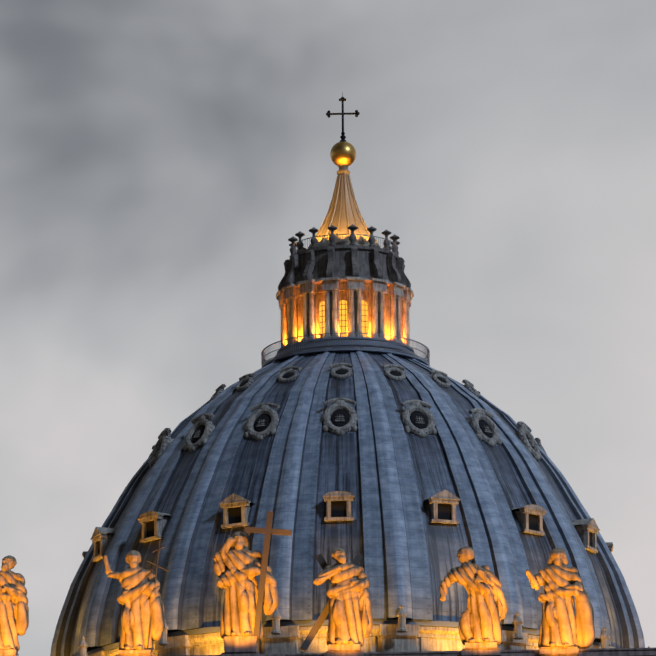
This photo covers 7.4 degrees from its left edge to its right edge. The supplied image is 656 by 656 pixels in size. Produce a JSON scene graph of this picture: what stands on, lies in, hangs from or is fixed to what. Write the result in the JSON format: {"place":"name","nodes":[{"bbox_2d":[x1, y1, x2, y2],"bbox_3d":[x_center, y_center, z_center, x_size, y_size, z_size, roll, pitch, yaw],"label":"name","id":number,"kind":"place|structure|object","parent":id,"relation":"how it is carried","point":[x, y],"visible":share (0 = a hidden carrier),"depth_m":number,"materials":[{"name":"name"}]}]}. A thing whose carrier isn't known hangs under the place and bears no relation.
{"place":"outdoors","nodes":[
{"label":"outdoors","id":0,"kind":"place"},
{"bbox_2d":[0,0,655,655],"label":"sky","id":1,"kind":"structure","parent":0,"point":[161,160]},
{"bbox_2d":[88,624,600,655],"bbox_3d":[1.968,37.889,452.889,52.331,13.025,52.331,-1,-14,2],"label":"drum wall","id":2,"kind":"structure","parent":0,"point":[380,638],"depth_m":430.19,"materials":[{"name":"beige stone"}]},
{"bbox_2d":[78,619,614,655],"bbox_3d":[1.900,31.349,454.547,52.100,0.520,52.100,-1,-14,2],"label":"cornice","id":3,"kind":"structure","parent":2,"relation":"on","point":[198,631],"depth_m":430.85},
{"bbox_2d":[50,347,644,655],"bbox_3d":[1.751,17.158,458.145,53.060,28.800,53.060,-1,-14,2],"label":"dome","id":4,"kind":"structure","parent":2,"relation":"on","point":[386,470],"depth_m":439.86,"materials":[{"name":"blue metal"}]},
{"bbox_2d":[261,348,429,367],"bbox_3d":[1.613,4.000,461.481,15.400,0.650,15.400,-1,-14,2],"label":"cornice ring","id":5,"kind":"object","parent":4,"relation":"on","point":[318,351],"visible":0.21,"depth_m":455.21,"materials":[{"name":"grey"}]},
{"bbox_2d":[276,276,413,346],"bbox_3d":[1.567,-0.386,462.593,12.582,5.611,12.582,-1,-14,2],"label":"lantern","id":6,"kind":"object","parent":5,"relation":"on","point":[386,301],"visible":0.73,"depth_m":458.23,"materials":[{"name":"beige stone"}]},
{"bbox_2d":[319,300,367,336],"bbox_3d":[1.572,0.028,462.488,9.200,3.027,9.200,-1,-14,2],"label":"windows","id":7,"kind":"structure","parent":6,"relation":"in","point":[364,308],"depth_m":458.33,"materials":[{"name":"yellow glass"}]},
{"bbox_2d":[319,301,367,332],"bbox_3d":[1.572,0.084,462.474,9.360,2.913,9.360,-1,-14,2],"label":"window grilles","id":8,"kind":"object","parent":6,"relation":"in","point":[341,320],"visible":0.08,"depth_m":458.10,"materials":[{"name":"metal"}]},
{"bbox_2d":[278,245,410,289],"bbox_3d":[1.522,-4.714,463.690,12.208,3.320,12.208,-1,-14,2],"label":"lantern roof","id":9,"kind":"structure","parent":6,"relation":"on","point":[342,261],"depth_m":459.46,"materials":[{"name":"grey stone"}]},
{"bbox_2d":[308,164,379,248],"bbox_3d":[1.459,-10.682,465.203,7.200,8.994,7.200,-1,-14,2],"label":"spire","id":10,"kind":"structure","parent":9,"relation":"on","point":[343,214],"depth_m":463.71,"materials":[{"name":"metal"}]},
{"bbox_2d":[330,141,355,165],"bbox_3d":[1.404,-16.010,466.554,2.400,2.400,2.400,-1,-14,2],"label":"ball","id":11,"kind":"object","parent":10,"relation":"on","point":[342,152],"visible":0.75,"depth_m":465.69,"materials":[{"name":"gold metal"}]},
{"bbox_2d":[326,92,359,141],"bbox_3d":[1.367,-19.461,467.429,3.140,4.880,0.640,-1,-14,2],"label":"cross","id":12,"kind":"object","parent":11,"relation":"on","point":[356,114],"visible":0.92,"depth_m":467.41,"materials":[{"name":"black metal"}]},
{"bbox_2d":[288,224,399,256],"bbox_3d":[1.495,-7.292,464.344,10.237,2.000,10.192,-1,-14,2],"label":"finials","id":13,"kind":"object","parent":9,"relation":"on","point":[352,237],"visible":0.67,"depth_m":460.76,"materials":[{"name":"grey stone"}]},
{"bbox_2d":[293,234,394,253],"bbox_3d":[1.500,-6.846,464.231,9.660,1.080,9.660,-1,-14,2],"label":"railing","id":14,"kind":"object","parent":9,"relation":"on","point":[342,240],"visible":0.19,"depth_m":460.37,"materials":[{"name":"black metal"}]},
{"bbox_2d":[276,337,414,355],"bbox_3d":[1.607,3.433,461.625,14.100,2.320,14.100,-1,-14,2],"label":"lantern base","id":15,"kind":"object","parent":5,"relation":"on","point":[388,345],"visible":0.23,"depth_m":456.20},
{"bbox_2d":[261,332,429,365],"bbox_3d":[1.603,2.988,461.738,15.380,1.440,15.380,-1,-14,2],"label":"railing","id":16,"kind":"object","parent":5,"relation":"on","point":[268,354],"visible":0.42,"depth_m":455.75,"materials":[{"name":"silver metal"}]},
{"bbox_2d":[82,363,612,621],"bbox_3d":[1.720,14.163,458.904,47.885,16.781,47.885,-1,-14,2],"label":"window frames","id":17,"kind":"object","parent":4,"relation":"attached to","point":[103,536],"visible":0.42,"depth_m":444.01,"materials":[{"name":"beige stone"}]},
{"bbox_2d":[98,369,592,554],"bbox_3d":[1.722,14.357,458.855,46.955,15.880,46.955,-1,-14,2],"label":"window openings","id":18,"kind":"object","parent":17,"relation":"in","point":[338,508],"visible":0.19,"depth_m":441.99,"materials":[{"name":"black glass"}]},
{"bbox_2d":[78,604,649,655],"bbox_3d":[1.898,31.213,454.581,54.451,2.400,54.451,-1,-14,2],"label":"small finials","id":19,"kind":"object","parent":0,"point":[401,614],"visible":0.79,"depth_m":431.80,"materials":[{"name":"grey stone"}]},
{"label":"ground","id":20,"kind":"structure","parent":0,"visible":0},
{"bbox_2d":[0,636,655,655],"bbox_3d":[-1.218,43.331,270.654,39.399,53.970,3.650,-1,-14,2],"label":"ledge","id":21,"kind":"object","parent":20,"relation":"on","point":[240,645],"visible":1,"depth_m":275.25,"materials":[{"name":"beige stone"}]},
{"bbox_2d":[0,555,28,651],"bbox_3d":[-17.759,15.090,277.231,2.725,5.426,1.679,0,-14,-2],"label":"statue","id":22,"kind":"object","parent":21,"relation":"on","point":[14,616],"visible":0.94,"depth_m":276.84,"materials":[{"name":"stone"}]},
{"bbox_2d":[103,550,164,651],"bbox_3d":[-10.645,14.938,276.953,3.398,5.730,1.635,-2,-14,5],"label":"statue","id":23,"kind":"object","parent":21,"relation":"on","point":[139,599],"visible":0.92,"depth_m":276.51,"materials":[{"name":"stone"}]},
{"bbox_2d":[147,539,168,648],"bbox_3d":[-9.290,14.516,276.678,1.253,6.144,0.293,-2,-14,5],"label":"statue attribute","id":24,"kind":"object","parent":23,"relation":"in","point":[159,548],"visible":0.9,"depth_m":276.96,"materials":[{"name":"metal"}]},
{"bbox_2d":[213,531,278,639],"bbox_3d":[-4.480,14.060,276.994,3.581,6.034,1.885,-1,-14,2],"label":"statue","id":25,"kind":"object","parent":21,"relation":"on","point":[238,564],"visible":0.9,"depth_m":276.52,"materials":[{"name":"stone"}]},
{"bbox_2d":[229,511,291,637],"bbox_3d":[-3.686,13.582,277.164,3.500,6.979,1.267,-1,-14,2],"label":"statue attribute","id":26,"kind":"object","parent":25,"relation":"in","point":[268,531],"visible":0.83,"depth_m":276.85,"materials":[{"name":"brown wood"}]},
{"bbox_2d":[313,548,372,646],"bbox_3d":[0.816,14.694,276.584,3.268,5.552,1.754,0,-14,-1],"label":"statue","id":27,"kind":"object","parent":21,"relation":"on","point":[350,622],"visible":1,"depth_m":276.21,"materials":[{"name":"stone"}]},
{"bbox_2d":[300,553,362,651],"bbox_3d":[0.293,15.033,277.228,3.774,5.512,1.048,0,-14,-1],"label":"statue attribute","id":28,"kind":"object","parent":27,"relation":"in","point":[314,630],"visible":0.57,"depth_m":276.65,"materials":[{"name":"brown wood"}]},
{"bbox_2d":[439,547,506,644],"bbox_3d":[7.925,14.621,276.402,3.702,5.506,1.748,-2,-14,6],"label":"statue","id":29,"kind":"object","parent":21,"relation":"on","point":[484,613],"visible":0.98,"depth_m":275.90,"materials":[{"name":"stone"}]},
{"bbox_2d":[526,547,594,648],"bbox_3d":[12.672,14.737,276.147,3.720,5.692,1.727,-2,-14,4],"label":"statue","id":30,"kind":"object","parent":21,"relation":"on","point":[560,581],"visible":0.98,"depth_m":275.65,"materials":[{"name":"stone"}]}
]}

